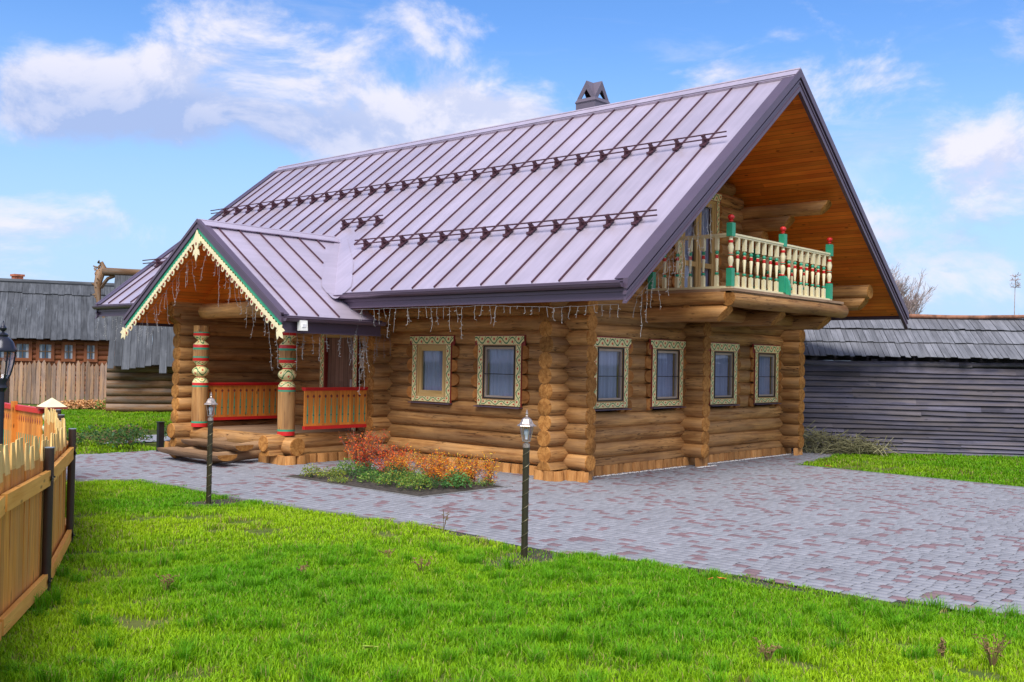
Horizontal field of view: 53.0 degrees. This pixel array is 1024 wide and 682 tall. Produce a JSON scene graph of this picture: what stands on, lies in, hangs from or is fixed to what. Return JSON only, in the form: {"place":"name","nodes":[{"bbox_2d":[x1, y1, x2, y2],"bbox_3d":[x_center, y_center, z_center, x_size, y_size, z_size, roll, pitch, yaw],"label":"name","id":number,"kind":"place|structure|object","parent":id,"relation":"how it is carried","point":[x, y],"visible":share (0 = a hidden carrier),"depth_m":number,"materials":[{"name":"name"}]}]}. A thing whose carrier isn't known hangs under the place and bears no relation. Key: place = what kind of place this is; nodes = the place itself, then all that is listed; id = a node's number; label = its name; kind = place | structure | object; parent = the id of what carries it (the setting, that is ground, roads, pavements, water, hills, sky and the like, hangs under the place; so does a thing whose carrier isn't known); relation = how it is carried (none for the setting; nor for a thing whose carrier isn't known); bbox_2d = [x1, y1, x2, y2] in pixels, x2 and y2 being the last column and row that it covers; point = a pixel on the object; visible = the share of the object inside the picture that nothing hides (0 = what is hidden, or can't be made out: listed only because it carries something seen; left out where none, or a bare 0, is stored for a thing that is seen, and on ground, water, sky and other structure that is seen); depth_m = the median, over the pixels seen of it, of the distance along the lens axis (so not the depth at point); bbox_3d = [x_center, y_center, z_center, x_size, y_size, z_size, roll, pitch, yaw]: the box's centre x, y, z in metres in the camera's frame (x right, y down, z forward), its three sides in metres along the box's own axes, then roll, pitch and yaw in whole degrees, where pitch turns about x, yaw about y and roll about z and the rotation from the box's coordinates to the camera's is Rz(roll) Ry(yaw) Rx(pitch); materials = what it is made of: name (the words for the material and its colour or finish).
{"place":"outdoors","nodes":[
{"label":"outdoors","id":0,"kind":"place"},
{"bbox_2d":[43,408,171,454],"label":"grass","id":1,"kind":"structure","parent":0,"point":[92,416],"depth_m":30.03,"materials":[{"name":"green plant"}]},
{"bbox_2d":[66,430,85,443],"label":"weed clump","id":2,"kind":"object","parent":1,"relation":"on","point":[83,439],"visible":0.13,"depth_m":22.09,"materials":[{"name":"green plant"}]},
{"bbox_2d":[107,435,169,442],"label":"back path","id":3,"kind":"structure","parent":0,"point":[155,438],"depth_m":24.28,"materials":[{"name":"stone"}]},
{"bbox_2d":[65,478,538,556],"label":"grass","id":4,"kind":"structure","parent":0,"point":[102,531],"depth_m":12.17,"materials":[{"name":"green plant"}]},
{"bbox_2d":[286,470,503,495],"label":"soil","id":5,"kind":"structure","parent":0,"point":[426,491],"depth_m":16.07,"materials":[{"name":"brown soil"}]},
{"bbox_2d":[299,463,321,476],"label":"leafy plant","id":6,"kind":"object","parent":5,"relation":"on","point":[314,470],"visible":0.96,"depth_m":17.00,"materials":[{"name":"green plant"}]},
{"bbox_2d":[317,466,346,477],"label":"leafy plant","id":7,"kind":"object","parent":5,"relation":"on","point":[333,474],"visible":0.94,"depth_m":16.86,"materials":[{"name":"green plant"}]},
{"bbox_2d":[327,475,351,482],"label":"leafy plant","id":8,"kind":"object","parent":5,"relation":"on","point":[339,479],"visible":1,"depth_m":16.37,"materials":[{"name":"green plant"}]},
{"bbox_2d":[332,457,362,475],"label":"leafy plant","id":9,"kind":"object","parent":5,"relation":"on","point":[348,469],"visible":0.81,"depth_m":17.18,"materials":[{"name":"green plant"}]},
{"bbox_2d":[348,461,381,478],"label":"leafy plant","id":10,"kind":"object","parent":5,"relation":"on","point":[364,470],"visible":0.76,"depth_m":16.84,"materials":[{"name":"green plant"}]},
{"bbox_2d":[338,427,395,470],"bbox_3d":[-2.586,1.908,18.030,0.979,0.816,0.854,0,-2,42],"label":"autumn shrub","id":11,"kind":"object","parent":5,"relation":"on","point":[361,457],"visible":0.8,"depth_m":17.95,"materials":[{"name":"red plant"}]},
{"bbox_2d":[356,470,386,481],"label":"leafy plant","id":12,"kind":"object","parent":5,"relation":"on","point":[370,477],"visible":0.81,"depth_m":16.41,"materials":[{"name":"green plant"}]},
{"bbox_2d":[373,470,406,485],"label":"leafy plant","id":13,"kind":"object","parent":5,"relation":"on","point":[389,479],"visible":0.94,"depth_m":16.01,"materials":[{"name":"green plant"}]},
{"bbox_2d":[362,439,417,473],"bbox_3d":[-2.065,2.017,17.705,0.867,0.604,0.938,0,-2,42],"label":"autumn shrub","id":14,"kind":"object","parent":5,"relation":"on","point":[393,453],"visible":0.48,"depth_m":17.68,"materials":[{"name":"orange plant"}]},
{"bbox_2d":[379,462,410,478],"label":"leafy plant","id":15,"kind":"object","parent":5,"relation":"on","point":[391,465],"visible":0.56,"depth_m":16.65,"materials":[{"name":"green plant"}]},
{"bbox_2d":[381,454,428,475],"bbox_3d":[-1.820,2.092,17.217,0.774,0.444,0.815,2,-1,-33],"label":"autumn shrub","id":16,"kind":"object","parent":5,"relation":"on","point":[401,460],"visible":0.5,"depth_m":17.19,"materials":[{"name":"orange plant"}]},
{"bbox_2d":[397,466,428,481],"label":"leafy plant","id":17,"kind":"object","parent":5,"relation":"on","point":[414,474],"visible":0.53,"depth_m":16.29,"materials":[{"name":"green plant"}]},
{"bbox_2d":[396,472,432,490],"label":"leafy plant","id":18,"kind":"object","parent":5,"relation":"on","point":[413,483],"visible":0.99,"depth_m":15.58,"materials":[{"name":"green plant"}]},
{"bbox_2d":[410,446,454,473],"bbox_3d":[-1.285,2.047,17.174,0.688,0.552,0.874,2,-1,-28],"label":"autumn shrub","id":19,"kind":"object","parent":5,"relation":"on","point":[436,452],"visible":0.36,"depth_m":17.17,"materials":[{"name":"orange plant"}]},
{"bbox_2d":[421,474,448,488],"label":"leafy plant","id":20,"kind":"object","parent":5,"relation":"on","point":[435,481],"visible":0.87,"depth_m":15.81,"materials":[{"name":"green plant"}]},
{"bbox_2d":[415,453,461,480],"bbox_3d":[-1.226,2.071,16.730,0.699,0.490,0.884,0,-2,42],"label":"autumn shrub","id":21,"kind":"object","parent":5,"relation":"on","point":[435,471],"visible":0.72,"depth_m":16.66,"materials":[{"name":"orange plant"}]},
{"bbox_2d":[438,462,468,486],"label":"autumn shrub","id":22,"kind":"object","parent":5,"relation":"on","point":[460,469],"visible":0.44,"depth_m":16.12,"materials":[{"name":"orange plant"}]},
{"bbox_2d":[441,468,472,488],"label":"leafy plant","id":23,"kind":"object","parent":5,"relation":"on","point":[456,479],"visible":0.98,"depth_m":15.86,"materials":[{"name":"green plant"}]},
{"bbox_2d":[442,452,490,483],"bbox_3d":[-0.731,2.059,16.558,0.669,0.525,0.803,0,-2,42],"label":"autumn shrub","id":24,"kind":"object","parent":5,"relation":"on","point":[470,472],"visible":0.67,"depth_m":16.54,"materials":[{"name":"orange plant"}]},
{"bbox_2d":[473,477,494,486],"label":"leafy plant","id":25,"kind":"object","parent":5,"relation":"on","point":[483,484],"visible":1,"depth_m":16.23,"materials":[{"name":"green plant"}]},
{"bbox_2d":[471,452,502,485],"bbox_3d":[-0.350,2.046,16.445,0.604,0.558,0.490,0,-2,42],"label":"autumn shrub","id":26,"kind":"object","parent":5,"relation":"on","point":[488,465],"visible":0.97,"depth_m":16.43,"materials":[{"name":"orange plant"}]},
{"bbox_2d":[0,0,1023,360],"label":"sky","id":27,"kind":"structure","parent":0,"point":[124,123],"materials":[{"name":"blue"}]},
{"bbox_2d":[0,397,1023,681],"bbox_3d":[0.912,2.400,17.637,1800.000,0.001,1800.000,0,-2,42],"label":"ground","id":28,"kind":"structure","parent":0,"point":[134,623],"depth_m":8.00,"materials":[{"name":"green plant"}]},
{"bbox_2d":[4,375,9,402],"bbox_3d":[-14.685,1.550,26.429,3.123,1.400,0.100,1,-1,-18],"label":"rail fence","id":29,"kind":"object","parent":28,"relation":"on","point":[6,396],"visible":0.38,"depth_m":26.86,"materials":[{"name":"brown wood"}]},
{"bbox_2d":[0,321,17,444],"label":"street lantern","id":30,"kind":"object","parent":28,"relation":"on","point":[7,344],"visible":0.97,"depth_m":7.71,"materials":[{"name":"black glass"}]},
{"bbox_2d":[0,407,76,640],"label":"picket fence","id":31,"kind":"object","parent":28,"relation":"on","point":[37,535],"visible":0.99,"depth_m":8.24,"materials":[{"name":"brown wood"}]},
{"bbox_2d":[36,398,67,430],"bbox_3d":[-7.096,1.526,15.788,0.340,1.310,0.340,0,-2,42],"label":"striped post","id":32,"kind":"object","parent":28,"relation":"on","point":[53,403],"visible":0.07,"depth_m":15.72,"materials":[{"name":"paint"}]},
{"bbox_2d":[0,359,106,405],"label":"old picket fence","id":33,"kind":"object","parent":28,"relation":"on","point":[23,390],"visible":0.61,"depth_m":39.56,"materials":[{"name":"brown wood"}]},
{"bbox_2d":[0,274,116,396],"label":"old farmhouse","id":34,"kind":"object","parent":28,"relation":"on","point":[51,322],"visible":0.49,"depth_m":48.06,"materials":[{"name":"wood"}]},
{"bbox_2d":[0,352,6,360],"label":"window","id":35,"kind":"structure","parent":34,"relation":"in","point":[2,354],"depth_m":46.45,"materials":[{"name":"brown wood"}]},
{"bbox_2d":[13,341,31,360],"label":"window","id":36,"kind":"structure","parent":34,"relation":"in","point":[24,353],"depth_m":46.78,"materials":[{"name":"brown wood"}]},
{"bbox_2d":[36,341,54,360],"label":"window","id":37,"kind":"structure","parent":34,"relation":"in","point":[45,350],"depth_m":47.15,"materials":[{"name":"brown wood"}]},
{"bbox_2d":[61,342,75,361],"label":"window","id":38,"kind":"structure","parent":34,"relation":"in","point":[68,349],"depth_m":47.54,"materials":[{"name":"brown wood"}]},
{"bbox_2d":[83,342,97,361],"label":"window","id":39,"kind":"structure","parent":34,"relation":"in","point":[90,348],"depth_m":47.92,"materials":[{"name":"brown wood"}]},
{"bbox_2d":[28,399,105,409],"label":"wood chips","id":40,"kind":"object","parent":28,"relation":"on","point":[89,404],"visible":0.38,"depth_m":36.80,"materials":[{"name":"beige wood"}]},
{"bbox_2d":[76,423,118,444],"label":"weed clump","id":41,"kind":"object","parent":28,"relation":"on","point":[95,432],"visible":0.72,"depth_m":22.42,"materials":[{"name":"green plant"}]},
{"bbox_2d":[94,398,105,408],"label":"weed clump","id":42,"kind":"object","parent":28,"relation":"on","point":[95,407],"visible":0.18,"depth_m":36.30,"materials":[{"name":"green plant"}]},
{"bbox_2d":[99,424,134,447],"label":"weed clump","id":43,"kind":"object","parent":28,"relation":"on","point":[119,431],"visible":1,"depth_m":21.63,"materials":[{"name":"green plant"}]},
{"bbox_2d":[91,260,174,411],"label":"old barn","id":44,"kind":"structure","parent":28,"relation":"on","point":[140,372],"depth_m":35.64,"materials":[{"name":"wood"}]},
{"bbox_2d":[123,423,144,441],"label":"weed clump","id":45,"kind":"object","parent":28,"relation":"on","point":[135,428],"visible":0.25,"depth_m":23.30,"materials":[{"name":"green plant"}]},
{"bbox_2d":[114,424,154,442],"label":"weed clump","id":46,"kind":"object","parent":28,"relation":"on","point":[137,430],"visible":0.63,"depth_m":22.72,"materials":[{"name":"green plant"}]},
{"bbox_2d":[155,573,176,591],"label":"dry weed","id":47,"kind":"object","parent":28,"relation":"on","point":[169,582],"visible":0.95,"depth_m":8.66,"materials":[{"name":"brown plant"}]},
{"bbox_2d":[164,423,169,438],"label":"weed clump","id":48,"kind":"object","parent":28,"relation":"on","point":[165,433],"visible":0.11,"depth_m":23.91,"materials":[{"name":"green plant"}]},
{"bbox_2d":[296,561,307,572],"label":"dry weed","id":49,"kind":"object","parent":28,"relation":"on","point":[302,567],"visible":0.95,"depth_m":9.45,"materials":[{"name":"brown plant"}]},
{"bbox_2d":[378,548,395,557],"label":"dry weed","id":50,"kind":"object","parent":28,"relation":"on","point":[388,551],"visible":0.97,"depth_m":10.30,"materials":[{"name":"brown plant"}]},
{"bbox_2d":[411,556,432,570],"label":"dry weed","id":51,"kind":"object","parent":28,"relation":"on","point":[427,563],"visible":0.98,"depth_m":9.67,"materials":[{"name":"brown plant"}]},
{"bbox_2d":[92,67,908,482],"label":"log house","id":52,"kind":"structure","parent":28,"relation":"on","point":[598,203],"depth_m":20.07,"materials":[{"name":"brown wood"}]},
{"bbox_2d":[96,317,165,341],"bbox_3d":[-8.717,-0.289,24.375,4.791,0.625,0.161,0,-2,42],"label":"light string","id":53,"kind":"object","parent":52,"relation":"hanging from","point":[120,324],"visible":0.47,"depth_m":25.34,"materials":[{"name":"white plastic"}]},
{"bbox_2d":[137,259,195,343],"bbox_3d":[-6.952,-0.854,20.642,2.302,1.881,0.200,0,-1,40],"label":"light string","id":54,"kind":"object","parent":52,"relation":"hanging from","point":[166,297],"visible":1,"depth_m":20.61,"materials":[{"name":"white plastic"}]},
{"bbox_2d":[200,253,279,368],"bbox_3d":[-4.998,-0.634,18.880,2.389,2.322,0.176,0,-1,39],"label":"light string","id":55,"kind":"object","parent":52,"relation":"hanging from","point":[246,310],"visible":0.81,"depth_m":18.72,"materials":[{"name":"white plastic"}]},
{"bbox_2d":[297,320,307,330],"bbox_3d":[-3.671,-0.271,17.995,0.120,0.180,0.140,0,-2,42],"label":"floodlight","id":56,"kind":"object","parent":52,"relation":"attached to","point":[302,325],"visible":1,"depth_m":17.96,"materials":[{"name":"white plastic"}]},
{"bbox_2d":[289,333,367,369],"bbox_3d":[-3.304,0.205,18.681,0.186,0.672,1.853,0,-2,42],"label":"light string","id":57,"kind":"object","parent":52,"relation":"hanging from","point":[327,342],"visible":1,"depth_m":18.76,"materials":[{"name":"white plastic"}]},
{"bbox_2d":[319,334,358,430],"bbox_3d":[-3.649,0.846,21.791,1.320,2.200,0.145,0,-2,42],"label":"entrance door","id":58,"kind":"structure","parent":52,"relation":"in","point":[335,370],"depth_m":21.86,"materials":[{"name":"brown wood"}]},
{"bbox_2d":[349,337,368,394],"bbox_3d":[-2.978,0.228,19.372,0.611,1.560,0.255,0,-1,27],"label":"light string","id":59,"kind":"object","parent":52,"relation":"hanging from","point":[351,342],"visible":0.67,"depth_m":19.35,"materials":[{"name":"white plastic"}]},
{"bbox_2d":[361,334,390,370],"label":"light string","id":60,"kind":"object","parent":52,"relation":"hanging from","point":[377,346],"visible":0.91,"depth_m":19.89,"materials":[{"name":"white plastic"}]},
{"bbox_2d":[351,305,495,338],"bbox_3d":[-1.773,-0.285,18.110,4.049,0.620,0.149,0,-2,41],"label":"light string","id":61,"kind":"object","parent":52,"relation":"hanging from","point":[436,314],"visible":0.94,"depth_m":17.65,"materials":[{"name":"white plastic"}]},
{"bbox_2d":[406,335,459,404],"bbox_3d":[-1.542,0.548,19.884,1.524,1.322,0.220,0,-2,42],"label":"window","id":62,"kind":"structure","parent":52,"relation":"in","point":[431,364],"depth_m":19.91,"materials":[{"name":"beige wood"}]},
{"bbox_2d":[471,335,529,408],"bbox_3d":[-0.212,0.550,18.688,1.493,1.322,0.220,0,-2,42],"label":"window","id":63,"kind":"structure","parent":52,"relation":"in","point":[500,367],"depth_m":18.73,"materials":[{"name":"beige wood"}]},
{"bbox_2d":[495,304,620,319],"bbox_3d":[0.657,-0.421,16.026,2.479,0.302,0.098,0,-1,40],"label":"light string","id":64,"kind":"object","parent":52,"relation":"hanging from","point":[561,310],"visible":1,"depth_m":15.95,"materials":[{"name":"white plastic"}]},
{"bbox_2d":[593,336,633,411],"bbox_3d":[1.756,0.607,18.543,0.220,1.369,1.522,0,-2,42],"label":"window","id":65,"kind":"structure","parent":52,"relation":"in","point":[613,360],"depth_m":18.71,"materials":[{"name":"beige wood"}]},
{"bbox_2d":[644,339,686,409],"bbox_3d":[2.992,0.653,19.919,0.220,1.359,1.523,0,-2,42],"label":"window","id":66,"kind":"structure","parent":52,"relation":"in","point":[666,377],"depth_m":19.96,"materials":[{"name":"beige wood"}]},
{"bbox_2d":[633,206,712,337],"bbox_3d":[2.567,-1.160,16.180,0.152,2.285,2.176,0,-2,43],"label":"light string","id":67,"kind":"object","parent":52,"relation":"hanging from","point":[676,265],"visible":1,"depth_m":16.27,"materials":[{"name":"white plastic"}]},
{"bbox_2d":[671,193,722,287],"bbox_3d":[3.733,-1.978,20.786,0.158,2.224,1.964,0,-2,42],"label":"balcony door","id":68,"kind":"structure","parent":52,"relation":"in","point":[715,207],"depth_m":21.02,"materials":[{"name":"brown wood"}]},
{"bbox_2d":[708,342,740,407],"bbox_3d":[4.411,0.719,21.497,0.220,1.373,1.517,0,-2,42],"label":"window","id":69,"kind":"structure","parent":52,"relation":"in","point":[724,376],"depth_m":21.62,"materials":[{"name":"beige wood"}]},
{"bbox_2d":[748,344,781,406],"bbox_3d":[5.647,0.769,22.871,0.220,1.372,1.542,0,-2,42],"label":"window","id":70,"kind":"structure","parent":52,"relation":"in","point":[766,364],"depth_m":22.90,"materials":[{"name":"beige wood"}]},
{"bbox_2d":[75,452,1023,524],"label":"kerb","id":71,"kind":"structure","parent":28,"relation":"on","point":[293,506],"depth_m":15.59,"materials":[{"name":"concrete"}]},
{"bbox_2d":[179,498,962,616],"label":"dirt","id":72,"kind":"structure","parent":28,"relation":"on","point":[540,552],"depth_m":10.45,"materials":[{"name":"soil"}]},
{"bbox_2d":[204,392,217,503],"bbox_3d":[-4.120,1.471,13.989,0.177,1.548,0.204,0,-2,42],"label":"garden lamp","id":73,"kind":"object","parent":72,"relation":"on","point":[210,401],"visible":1,"depth_m":13.96,"materials":[{"name":"brown metal"}]},
{"bbox_2d":[442,509,448,531],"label":"dry weed","id":74,"kind":"object","parent":72,"relation":"on","point":[445,519],"visible":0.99,"depth_m":12.03,"materials":[{"name":"plant"}]},
{"bbox_2d":[517,410,535,557],"bbox_3d":[0.140,1.483,10.581,0.177,1.548,0.204,0,-2,42],"label":"garden lamp","id":75,"kind":"object","parent":72,"relation":"on","point":[526,421],"visible":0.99,"depth_m":10.55,"materials":[{"name":"brown metal"}]},
{"bbox_2d":[752,637,782,661],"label":"dry weed","id":76,"kind":"object","parent":28,"relation":"on","point":[771,651],"visible":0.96,"depth_m":6.96,"materials":[{"name":"brown plant"}]},
{"bbox_2d":[802,420,901,455],"bbox_3d":[7.664,2.349,23.937,2.704,1.087,1.456,1,-1,8],"label":"brush pile","id":77,"kind":"object","parent":28,"relation":"on","point":[854,447],"visible":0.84,"depth_m":23.81,"materials":[{"name":"plant"}]},
{"bbox_2d":[791,314,1023,457],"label":"plank shed","id":78,"kind":"structure","parent":28,"relation":"on","point":[938,384],"depth_m":24.33,"materials":[{"name":"dark plank"},{"name":"grey wood shingle"}]},
{"bbox_2d":[799,452,1023,486],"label":"grass","id":79,"kind":"structure","parent":28,"relation":"on","point":[951,466],"depth_m":21.24,"materials":[{"name":"green plant"}]},
{"bbox_2d":[886,261,936,313],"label":"bare tree","id":80,"kind":"object","parent":28,"relation":"on","point":[910,304],"visible":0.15,"depth_m":55.75,"materials":[{"name":"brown plant"}]},
{"bbox_2d":[937,637,946,658],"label":"dry weed","id":81,"kind":"object","parent":28,"relation":"on","point":[941,650],"visible":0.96,"depth_m":7.05,"materials":[{"name":"brown plant"}]},
{"bbox_2d":[972,633,1010,670],"bbox_3d":[3.252,2.105,6.929,0.196,0.252,0.190,1,-1,-9],"label":"dry weed","id":82,"kind":"object","parent":28,"relation":"on","point":[986,645],"visible":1,"depth_m":6.93,"materials":[{"name":"brown plant"}]},
{"bbox_2d":[1009,272,1020,314],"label":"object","id":83,"kind":"object","parent":28,"relation":"on","point":[1015,279],"visible":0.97,"depth_m":54.00,"materials":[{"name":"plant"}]},
{"bbox_2d":[66,450,1023,614],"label":"paved path","id":84,"kind":"structure","parent":0,"point":[753,495],"depth_m":13.66,"materials":[{"name":"grey stone"}]},
{"bbox_2d":[3,401,44,457],"bbox_3d":[-8.110,1.581,16.743,0.140,1.200,2.596,2,-2,-42],"label":"balustrade","id":85,"kind":"object","parent":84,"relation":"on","point":[25,422],"visible":0.66,"depth_m":16.50,"materials":[{"name":"red paint"}]},
{"bbox_2d":[156,421,164,451],"bbox_3d":[-7.285,1.979,21.255,0.130,0.615,0.160,0,-2,42],"label":"short post","id":86,"kind":"object","parent":84,"relation":"on","point":[160,435],"visible":0.89,"depth_m":21.22,"materials":[{"name":"black metal"}]},
{"bbox_2d":[593,453,793,477],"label":"white gravel","id":87,"kind":"structure","parent":84,"relation":"on","point":[696,467],"depth_m":20.05,"materials":[{"name":"white gravel"}]},
{"bbox_2d":[144,471,1023,610],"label":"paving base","id":88,"kind":"object","parent":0,"point":[845,559],"visible":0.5,"depth_m":10.38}
]}

